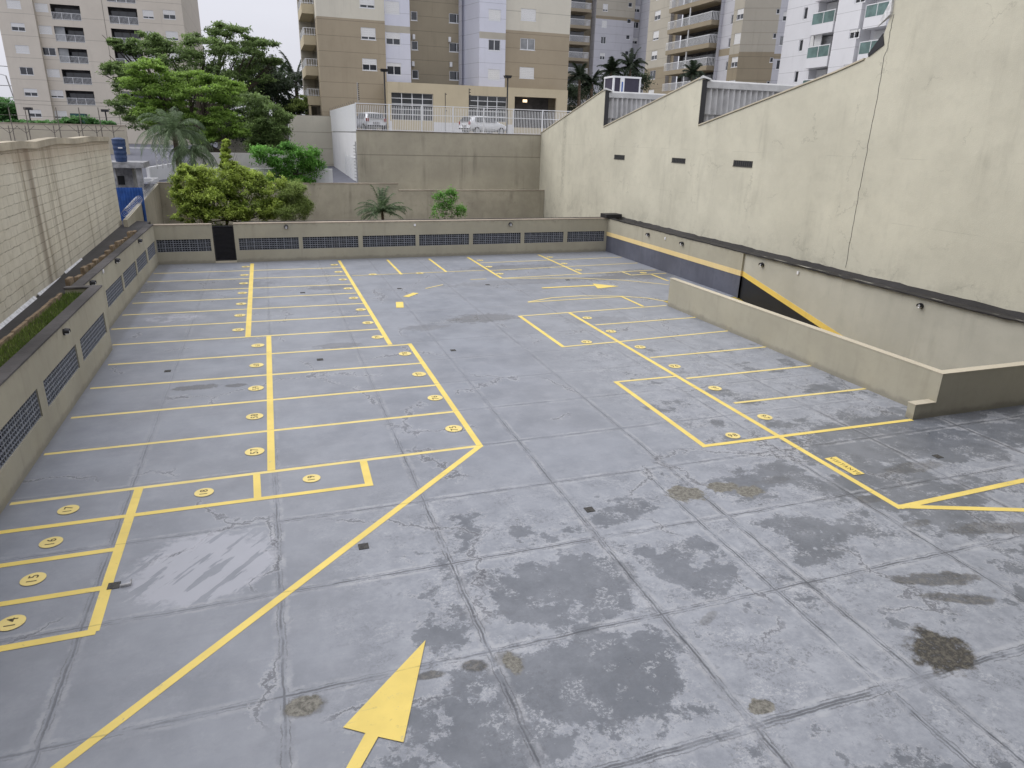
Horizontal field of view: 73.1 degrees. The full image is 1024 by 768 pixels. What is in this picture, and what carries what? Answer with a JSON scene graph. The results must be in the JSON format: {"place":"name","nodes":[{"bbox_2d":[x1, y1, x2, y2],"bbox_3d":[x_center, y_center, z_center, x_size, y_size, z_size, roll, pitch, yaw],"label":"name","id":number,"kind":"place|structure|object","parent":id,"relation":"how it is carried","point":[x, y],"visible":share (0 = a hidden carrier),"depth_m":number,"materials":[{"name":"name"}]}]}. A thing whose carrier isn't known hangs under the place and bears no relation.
{"place":"outdoors","nodes":[
{"label":"outdoors","id":0,"kind":"place"},
{"bbox_2d":[0,290,84,366],"bbox_3d":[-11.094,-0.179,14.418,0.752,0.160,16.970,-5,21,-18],"label":"grass","id":1,"kind":"structure","parent":0,"point":[61,305],"depth_m":18.06,"materials":[{"name":"green plant"}]},
{"bbox_2d":[111,136,356,193],"bbox_3d":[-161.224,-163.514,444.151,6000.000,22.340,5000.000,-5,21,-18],"label":"ground","id":2,"kind":"structure","parent":0,"point":[339,176],"depth_m":72.96,"materials":[{"name":"concrete"}]},
{"bbox_2d":[0,97,17,121],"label":"distant tree","id":3,"kind":"object","parent":2,"relation":"on","point":[5,104],"visible":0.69,"depth_m":117.97,"materials":[{"name":"green plant"}]},
{"bbox_2d":[0,114,116,125],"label":"creeper","id":4,"kind":"object","parent":2,"relation":"on","point":[72,119],"visible":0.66,"depth_m":81.66,"materials":[{"name":"green plant"}]},
{"bbox_2d":[0,136,121,328],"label":"block wall building","id":5,"kind":"structure","parent":2,"relation":"on","point":[60,215],"depth_m":23.89,"materials":[{"name":"concrete blocks"},{"name":"mortar"}]},
{"bbox_2d":[0,220,150,339],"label":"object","id":6,"kind":"structure","parent":5,"relation":"attached to","point":[58,285],"depth_m":24.79,"materials":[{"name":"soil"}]},
{"bbox_2d":[0,293,61,348],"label":"planter kerb","id":7,"kind":"structure","parent":6,"relation":"on","point":[24,323],"depth_m":18.52,"materials":[{"name":"concrete"}]},
{"bbox_2d":[65,277,73,285],"bbox_3d":[-14.768,-3.363,23.060,0.142,0.401,0.704,-6,21,-20],"label":"clay block","id":8,"kind":"object","parent":6,"relation":"on","point":[69,281],"depth_m":22.81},
{"bbox_2d":[0,99,123,140],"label":"court fence","id":9,"kind":"object","parent":2,"relation":"on","point":[54,132],"visible":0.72,"depth_m":77.39,"materials":[{"name":"metal"}]},
{"bbox_2d":[0,122,129,153],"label":"court wall","id":10,"kind":"structure","parent":2,"relation":"on","point":[20,134],"depth_m":78.64,"materials":[{"name":"paint"}]},
{"bbox_2d":[0,0,208,144],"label":"apartment tower","id":11,"kind":"structure","parent":2,"relation":"on","point":[58,50],"depth_m":102.69,"materials":[{"name":"white paint"}]},
{"bbox_2d":[6,0,20,8],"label":"window","id":12,"kind":"structure","parent":11,"relation":"in","point":[12,4],"depth_m":97.73,"materials":[{"name":"white paint"}]},
{"bbox_2d":[11,23,25,31],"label":"window","id":13,"kind":"structure","parent":11,"relation":"in","point":[15,26],"depth_m":98.74,"materials":[{"name":"white paint"}]},
{"bbox_2d":[15,45,29,53],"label":"window","id":14,"kind":"structure","parent":11,"relation":"in","point":[23,49],"depth_m":99.68,"materials":[{"name":"white paint"}]},
{"bbox_2d":[19,67,34,75],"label":"window","id":15,"kind":"structure","parent":11,"relation":"in","point":[23,70],"depth_m":100.68,"materials":[{"name":"grey glass"}]},
{"bbox_2d":[23,88,37,96],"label":"window","id":16,"kind":"structure","parent":11,"relation":"in","point":[28,92],"depth_m":101.65,"materials":[{"name":"white paint"}]},
{"bbox_2d":[29,110,42,117],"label":"window","id":17,"kind":"structure","parent":11,"relation":"in","point":[33,113],"depth_m":102.66,"materials":[{"name":"white paint"}]},
{"bbox_2d":[34,3,47,11],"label":"window","id":18,"kind":"structure","parent":11,"relation":"in","point":[39,7],"depth_m":99.54,"materials":[{"name":"white paint"}]},
{"bbox_2d":[38,25,52,34],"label":"window","id":19,"kind":"structure","parent":11,"relation":"in","point":[43,29],"depth_m":100.49,"materials":[{"name":"white paint"}]},
{"bbox_2d":[42,47,55,55],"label":"window","id":20,"kind":"structure","parent":11,"relation":"in","point":[47,51],"depth_m":101.53,"materials":[{"name":"glass"}]},
{"bbox_2d":[46,69,60,77],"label":"window","id":21,"kind":"structure","parent":11,"relation":"in","point":[50,72],"depth_m":102.44,"materials":[{"name":"white paint"}]},
{"bbox_2d":[50,90,63,97],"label":"window","id":22,"kind":"structure","parent":11,"relation":"in","point":[54,93],"depth_m":103.42,"materials":[{"name":"white paint"}]},
{"bbox_2d":[54,111,66,118],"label":"window","id":23,"kind":"structure","parent":11,"relation":"in","point":[60,114],"depth_m":104.39,"materials":[{"name":"white paint"}]},
{"bbox_2d":[142,10,153,18],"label":"window","id":24,"kind":"structure","parent":11,"relation":"in","point":[147,14],"depth_m":103.83,"materials":[{"name":"white paint"}]},
{"bbox_2d":[163,10,175,19],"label":"window","id":25,"kind":"structure","parent":11,"relation":"in","point":[167,14],"depth_m":104.72,"materials":[{"name":"white paint"}]},
{"bbox_2d":[165,31,178,40],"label":"window","id":26,"kind":"structure","parent":11,"relation":"in","point":[169,34],"depth_m":105.65,"materials":[{"name":"white paint"}]},
{"bbox_2d":[116,168,137,187],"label":"shed","id":27,"kind":"structure","parent":2,"relation":"on","point":[126,177],"depth_m":44.18,"materials":[{"name":"grey concrete"}]},
{"bbox_2d":[112,161,149,196],"bbox_3d":[-24.358,-12.395,44.115,2.231,3.473,2.600,-5,21,-18],"label":"tank stand","id":28,"kind":"object","parent":2,"relation":"on","point":[138,166],"visible":0.38,"depth_m":42.80,"materials":[{"name":"grey concrete"}]},
{"bbox_2d":[111,137,126,161],"bbox_3d":[-24.204,-14.467,42.585,0.760,1.425,0.760,-5,21,-18],"label":"water tank","id":29,"kind":"object","parent":28,"relation":"on","point":[119,148],"visible":1,"depth_m":42.35,"materials":[{"name":"blue plastic"}]},
{"bbox_2d":[116,187,146,220],"bbox_3d":[-23.195,-10.647,41.128,2.357,2.049,0.060,-5,21,-18],"label":"metal hoarding","id":30,"kind":"object","parent":2,"relation":"on","point":[126,196],"visible":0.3,"depth_m":41.15,"materials":[{"name":"blue metal"}]},
{"bbox_2d":[121,179,163,226],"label":"side boundary wall","id":31,"kind":"structure","parent":2,"relation":"on","point":[153,206],"depth_m":44.28,"materials":[{"name":"concrete"}]},
{"bbox_2d":[144,129,176,181],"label":"white boundary wall","id":32,"kind":"structure","parent":2,"relation":"on","point":[158,172],"depth_m":51.42,"materials":[{"name":"paint"}]},
{"bbox_2d":[114,56,254,152],"bbox_3d":[-26.410,-21.707,55.883,10.585,8.610,6.686,1,20,-2],"label":"bright tree","id":33,"kind":"object","parent":2,"relation":"on","point":[184,88],"visible":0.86,"depth_m":54.70,"materials":[{"name":"green plant"}]},
{"bbox_2d":[95,20,283,149],"bbox_3d":[-29.965,-27.692,65.574,16.673,12.930,9.615,-12,24,-33],"label":"broad tree","id":34,"kind":"object","parent":2,"relation":"on","point":[155,45],"visible":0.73,"depth_m":63.64,"materials":[{"name":"green plant"}]},
{"bbox_2d":[159,54,307,148],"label":"backdrop tree","id":35,"kind":"object","parent":2,"relation":"on","point":[283,85],"visible":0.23,"depth_m":72.51,"materials":[{"name":"green plant"}]},
{"bbox_2d":[195,152,299,167],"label":"boundary wall","id":36,"kind":"structure","parent":2,"relation":"on","point":[243,159],"depth_m":52.67,"materials":[{"name":"grey concrete"}]},
{"bbox_2d":[217,117,288,153],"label":"panel wall","id":37,"kind":"structure","parent":2,"relation":"on","point":[234,148],"depth_m":74.33,"materials":[{"name":"grey concrete"}]},
{"bbox_2d":[233,91,296,152],"bbox_3d":[-21.709,-22.574,61.002,5.197,6.548,6.091,-5,21,-18],"label":"fine tree","id":38,"kind":"object","parent":2,"relation":"on","point":[268,136],"visible":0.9,"depth_m":59.64,"materials":[{"name":"green plant"}]},
{"bbox_2d":[210,168,332,182],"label":"boundary wall","id":39,"kind":"structure","parent":2,"relation":"on","point":[326,177],"depth_m":53.45,"materials":[{"name":"grey concrete"}]},
{"bbox_2d":[247,54,302,100],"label":"palm tree","id":40,"kind":"object","parent":2,"relation":"on","point":[283,67],"visible":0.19,"depth_m":80.38,"materials":[{"name":"green plant"}]},
{"bbox_2d":[268,50,302,97],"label":"palm tree","id":41,"kind":"object","parent":2,"relation":"on","point":[288,68],"visible":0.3,"depth_m":83.23,"materials":[{"name":"green plant"}]},
{"bbox_2d":[247,140,327,184],"bbox_3d":[-16.840,-16.495,52.172,5.812,3.753,3.560,-5,21,-18],"label":"fresh green tree","id":42,"kind":"object","parent":2,"relation":"on","point":[310,163],"visible":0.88,"depth_m":51.63,"materials":[{"name":"green plant"}]},
{"bbox_2d":[283,94,311,114],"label":"olive bush","id":43,"kind":"object","parent":2,"relation":"on","point":[300,101],"visible":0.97,"depth_m":72.55,"materials":[{"name":"green plant"}]},
{"bbox_2d":[289,115,333,165],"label":"panel wall","id":44,"kind":"structure","parent":2,"relation":"on","point":[315,131],"depth_m":71.10,"materials":[{"name":"concrete"}]},
{"bbox_2d":[157,182,543,224],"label":"perimeter wall","id":45,"kind":"structure","parent":2,"relation":"on","point":[336,201],"depth_m":54.66,"materials":[{"name":"paint"}]},
{"bbox_2d":[332,130,540,189],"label":"retaining wall","id":46,"kind":"structure","parent":2,"relation":"on","point":[441,160],"depth_m":56.16,"materials":[{"name":"concrete"}]},
{"bbox_2d":[330,101,355,130],"bbox_3d":[-15.523,-24.022,62.383,0.137,2.228,21.850,-5,21,-18],"label":"metal screen","id":47,"kind":"object","parent":46,"relation":"on","point":[343,118],"visible":0.99,"depth_m":59.71,"materials":[{"name":"white metal"}]},
{"bbox_2d":[355,103,570,134],"bbox_3d":[-3.326,-21.273,55.693,18.300,2.000,0.090,-5,21,-18],"label":"picket fence","id":48,"kind":"object","parent":46,"relation":"on","point":[471,116],"visible":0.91,"depth_m":55.30,"materials":[{"name":"white metal"}]},
{"bbox_2d":[567,0,649,113],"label":"apartment tower","id":49,"kind":"structure","parent":2,"relation":"on","point":[601,31],"depth_m":137.00,"materials":[{"name":"white paint"}]},
{"bbox_2d":[569,47,582,57],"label":"sliding door","id":50,"kind":"structure","parent":49,"relation":"in","point":[571,54],"depth_m":137.69,"materials":[{"name":"glass"}]},
{"bbox_2d":[569,31,583,41],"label":"sliding door","id":51,"kind":"structure","parent":49,"relation":"in","point":[572,38],"depth_m":136.75,"materials":[{"name":"glass"}]},
{"bbox_2d":[571,15,584,24],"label":"sliding door","id":52,"kind":"structure","parent":49,"relation":"in","point":[577,18],"depth_m":135.85,"materials":[{"name":"glass"}]},
{"bbox_2d":[571,0,585,8],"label":"sliding door","id":53,"kind":"structure","parent":49,"relation":"in","point":[579,5],"depth_m":134.99,"materials":[{"name":"glass"}]},
{"bbox_2d":[643,0,788,93],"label":"apartment tower","id":54,"kind":"structure","parent":2,"relation":"on","point":[733,40],"depth_m":96.73,"materials":[{"name":"white paint"}]},
{"bbox_2d":[678,74,712,87],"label":"sliding door","id":55,"kind":"structure","parent":54,"relation":"in","point":[707,75],"depth_m":106.13,"materials":[{"name":"glass"}]},
{"bbox_2d":[679,52,715,68],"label":"sliding door","id":56,"kind":"structure","parent":54,"relation":"in","point":[712,54],"depth_m":101.97,"materials":[{"name":"glass"}]},
{"bbox_2d":[681,29,717,46],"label":"sliding door","id":57,"kind":"structure","parent":54,"relation":"in","point":[713,31],"depth_m":101.50,"materials":[{"name":"glass"}]},
{"bbox_2d":[683,6,720,25],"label":"sliding door","id":58,"kind":"structure","parent":54,"relation":"in","point":[718,8],"depth_m":100.42,"materials":[{"name":"glass"}]},
{"bbox_2d":[539,0,1023,312],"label":"wall","id":59,"kind":"structure","parent":2,"relation":"on","point":[896,154],"depth_m":27.18,"materials":[{"name":"concrete"}]},
{"bbox_2d":[604,76,641,92],"bbox_3d":[7.976,-21.184,50.189,2.241,2.078,1.539,-5,21,-18],"label":"rooftop cooler","id":60,"kind":"object","parent":59,"relation":"on","point":[623,83],"visible":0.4,"depth_m":49.41,"materials":[{"name":"white paint"}]},
{"bbox_2d":[739,254,1023,369],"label":"ramp side wall","id":61,"kind":"structure","parent":2,"relation":"on","point":[937,335],"depth_m":25.37,"materials":[{"name":"paint"}]},
{"bbox_2d":[600,213,1023,322],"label":"bitumen gutter","id":62,"kind":"object","parent":61,"relation":"on","point":[982,308],"visible":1,"depth_m":27.46,"materials":[{"name":"rubber"}]},
{"bbox_2d":[0,0,683,127],"label":"sky","id":63,"kind":"structure","parent":0,"point":[277,20],"materials":[{"name":"white"}]},
{"bbox_2d":[297,0,570,134],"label":"apartment tower","id":64,"kind":"structure","parent":0,"point":[430,53],"depth_m":73.93,"materials":[{"name":"white paint"}]},
{"bbox_2d":[359,0,374,8],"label":"window","id":65,"kind":"structure","parent":64,"relation":"in","point":[368,4],"depth_m":69.61,"materials":[{"name":"white paint"}]},
{"bbox_2d":[361,27,375,40],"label":"window","id":66,"kind":"structure","parent":64,"relation":"in","point":[366,33],"depth_m":70.51,"materials":[{"name":"white paint"}]},
{"bbox_2d":[362,58,376,70],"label":"window","id":67,"kind":"structure","parent":64,"relation":"in","point":[367,64],"depth_m":71.49,"materials":[{"name":"white paint"}]},
{"bbox_2d":[385,1,399,14],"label":"window","id":68,"kind":"structure","parent":64,"relation":"in","point":[391,7],"depth_m":70.96,"materials":[{"name":"white paint"}]},
{"bbox_2d":[386,32,400,45],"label":"window","id":69,"kind":"structure","parent":64,"relation":"in","point":[392,38],"depth_m":71.96,"materials":[{"name":"white paint"}]},
{"bbox_2d":[387,62,401,75],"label":"window","id":70,"kind":"structure","parent":64,"relation":"in","point":[393,68],"depth_m":72.94,"materials":[{"name":"glass"}]},
{"bbox_2d":[449,71,458,80],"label":"window","id":71,"kind":"structure","parent":64,"relation":"in","point":[453,75],"depth_m":77.71,"materials":[{"name":"glass"}]},
{"bbox_2d":[449,42,458,52],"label":"window","id":72,"kind":"structure","parent":64,"relation":"in","point":[453,47],"depth_m":76.75,"materials":[{"name":"glass"}]},
{"bbox_2d":[449,13,458,23],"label":"window","id":73,"kind":"structure","parent":64,"relation":"in","point":[453,18],"depth_m":75.80,"materials":[{"name":"glass"}]},
{"bbox_2d":[487,69,499,80],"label":"window","id":74,"kind":"structure","parent":64,"relation":"in","point":[493,74],"depth_m":74.92,"materials":[{"name":"white paint"}]},
{"bbox_2d":[488,39,499,50],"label":"window","id":75,"kind":"structure","parent":64,"relation":"in","point":[493,45],"depth_m":73.97,"materials":[{"name":"grey glass"}]},
{"bbox_2d":[488,9,500,21],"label":"window","id":76,"kind":"structure","parent":64,"relation":"in","point":[494,15],"depth_m":72.97,"materials":[{"name":"white paint"}]},
{"bbox_2d":[519,67,533,78],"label":"window","id":77,"kind":"structure","parent":64,"relation":"in","point":[525,72],"depth_m":76.84,"materials":[{"name":"white paint"}]},
{"bbox_2d":[520,38,534,50],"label":"window","id":78,"kind":"structure","parent":64,"relation":"in","point":[525,43],"depth_m":75.93,"materials":[{"name":"grey glass"}]},
{"bbox_2d":[520,8,535,21],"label":"window","id":79,"kind":"structure","parent":64,"relation":"in","point":[526,14],"depth_m":74.90,"materials":[{"name":"white paint"}]},
{"bbox_2d":[0,251,1023,767],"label":"parking deck","id":80,"kind":"structure","parent":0,"point":[762,557],"depth_m":12.63,"materials":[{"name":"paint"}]},
{"bbox_2d":[0,285,112,513],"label":"parapet wall","id":81,"kind":"structure","parent":80,"relation":"on","point":[49,371],"depth_m":16.46,"materials":[{"name":"paint"}]},
{"bbox_2d":[106,581,120,589],"bbox_3d":[-6.452,3.267,11.183,0.180,0.011,0.180,-5,21,-18],"label":"floor drain","id":82,"kind":"object","parent":80,"relation":"on","point":[114,585],"visible":1,"depth_m":11.18,"materials":[{"name":"metal"}]},
{"bbox_2d":[71,224,158,328],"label":"parapet wall","id":83,"kind":"structure","parent":80,"relation":"on","point":[123,281],"depth_m":28.92,"materials":[{"name":"paint"}]},
{"bbox_2d":[153,223,215,264],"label":"parapet wall","id":84,"kind":"structure","parent":80,"relation":"on","point":[185,243],"depth_m":37.71,"materials":[{"name":"paint"}]},
{"bbox_2d":[212,225,236,262],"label":"louvred gate","id":85,"kind":"structure","parent":84,"relation":"attached to","point":[224,244],"depth_m":38.45,"materials":[{"name":"black metal"}]},
{"bbox_2d":[233,217,607,261],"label":"parapet wall","id":86,"kind":"structure","parent":80,"relation":"on","point":[259,241],"depth_m":41.61,"materials":[{"name":"paint"}]},
{"bbox_2d":[606,219,744,298],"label":"ramp side wall","id":87,"kind":"structure","parent":80,"relation":"on","point":[713,267],"depth_m":37.64,"materials":[{"name":"paint"}]},
{"bbox_2d":[667,278,1023,419],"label":"ramp parapet","id":88,"kind":"structure","parent":80,"relation":"on","point":[919,390],"depth_m":21.06,"materials":[{"name":"paint"}]},
{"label":"upper car park","id":89,"kind":"structure","parent":0,"visible":0},
{"bbox_2d":[355,112,386,131],"bbox_3d":[-11.607,-21.295,56.124,1.780,1.495,4.040,-9,22,-26],"label":"parked car","id":90,"kind":"object","parent":89,"relation":"on","point":[371,121],"visible":0.59,"depth_m":54.66,"materials":[{"name":"white paint"}]},
{"bbox_2d":[380,69,387,130],"bbox_3d":[-10.108,-22.549,55.014,0.600,4.676,0.600,-5,21,-18],"label":"lamp post","id":91,"kind":"object","parent":89,"relation":"on","point":[383,70],"visible":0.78,"depth_m":54.74,"materials":[{"name":"black metal"}]},
{"bbox_2d":[459,116,505,133],"bbox_3d":[-2.466,-22.040,58.859,4.040,1.495,1.780,-14,25,-37],"label":"parked car","id":92,"kind":"object","parent":89,"relation":"on","point":[481,124],"visible":0.59,"depth_m":57.92,"materials":[{"name":"white paint"}]},
{"bbox_2d":[504,75,511,132],"bbox_3d":[-0.405,-23.452,58.204,0.600,4.691,0.600,-5,21,-18],"label":"lamp post","id":93,"kind":"object","parent":89,"relation":"on","point":[507,76],"visible":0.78,"depth_m":57.85,"materials":[{"name":"black metal"}]},
{"bbox_2d":[567,62,590,106],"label":"palm tree","id":94,"kind":"object","parent":89,"relation":"on","point":[579,75],"visible":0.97,"depth_m":83.72,"materials":[{"name":"green plant"}]},
{"bbox_2d":[581,69,603,97],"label":"palm tree","id":95,"kind":"object","parent":89,"relation":"on","point":[594,79],"visible":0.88,"depth_m":84.18,"materials":[{"name":"green plant"}]},
{"bbox_2d":[596,56,624,79],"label":"palm tree","id":96,"kind":"object","parent":89,"relation":"on","point":[611,65],"visible":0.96,"depth_m":88.30,"materials":[{"name":"green plant"}]},
{"bbox_2d":[567,69,657,110],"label":"dark tree","id":97,"kind":"object","parent":89,"relation":"on","point":[573,91],"visible":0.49,"depth_m":90.63,"materials":[{"name":"green plant"}]},
{"bbox_2d":[616,47,647,76],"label":"palm tree","id":98,"kind":"object","parent":89,"relation":"on","point":[630,64],"visible":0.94,"depth_m":89.13,"materials":[{"name":"green plant"}]},
{"bbox_2d":[677,60,705,81],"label":"palm tree","id":99,"kind":"object","parent":89,"relation":"on","point":[692,67],"visible":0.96,"depth_m":83.66,"materials":[{"name":"green plant"}]},
{"bbox_2d":[777,0,889,84],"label":"apartment tower","id":100,"kind":"structure","parent":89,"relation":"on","point":[822,37],"depth_m":66.15,"materials":[{"name":"white paint"}]},
{"bbox_2d":[809,35,821,46],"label":"window","id":101,"kind":"structure","parent":100,"relation":"in","point":[817,41],"depth_m":67.43,"materials":[{"name":"white paint"}]},
{"bbox_2d":[848,29,860,39],"bbox_3d":[31.009,-31.661,62.479,0.140,0.800,1.272,-5,21,-18],"label":"window","id":102,"kind":"structure","parent":100,"relation":"in","point":[853,33],"depth_m":62.47,"materials":[{"name":"white paint"}]},
{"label":"garden bed","id":103,"kind":"structure","parent":0,"visible":0},
{"bbox_2d":[135,106,213,223],"bbox_3d":[-23.273,-14.987,47.900,5.011,8.073,5.146,-5,21,-18],"label":"palm tree","id":104,"kind":"object","parent":103,"relation":"on","point":[173,134],"visible":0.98,"depth_m":46.74,"materials":[{"name":"green plant"}]},
{"bbox_2d":[169,145,217,222],"bbox_3d":[-21.818,-13.618,47.835,3.218,5.606,3.503,-5,21,-18],"label":"palm tree","id":105,"kind":"object","parent":103,"relation":"on","point":[198,152],"visible":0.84,"depth_m":46.69,"materials":[{"name":"green plant"}]},
{"bbox_2d":[165,136,292,225],"bbox_3d":[-16.870,-11.781,41.504,7.319,6.690,4.171,-5,21,-18],"label":"bush","id":106,"kind":"object","parent":103,"relation":"on","point":[233,176],"visible":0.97,"depth_m":40.88,"materials":[{"name":"green plant"}]},
{"bbox_2d":[267,177,315,220],"bbox_3d":[-13.765,-10.711,42.685,3.322,4.012,3.505,-5,21,-18],"label":"feathery bush","id":107,"kind":"object","parent":103,"relation":"on","point":[300,205],"visible":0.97,"depth_m":42.14,"materials":[{"name":"green plant"}]},
{"bbox_2d":[354,184,411,219],"bbox_3d":[-8.523,-11.390,45.652,3.835,3.532,3.544,-5,21,-18],"label":"palm bush","id":108,"kind":"object","parent":103,"relation":"on","point":[381,208],"visible":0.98,"depth_m":45.42,"materials":[{"name":"green plant"}]},
{"bbox_2d":[429,184,467,218],"bbox_3d":[-4.251,-11.589,46.469,2.798,3.570,1.852,-5,21,-18],"label":"shrub","id":109,"kind":"object","parent":103,"relation":"on","point":[449,206],"visible":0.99,"depth_m":46.21,"materials":[{"name":"green plant"}]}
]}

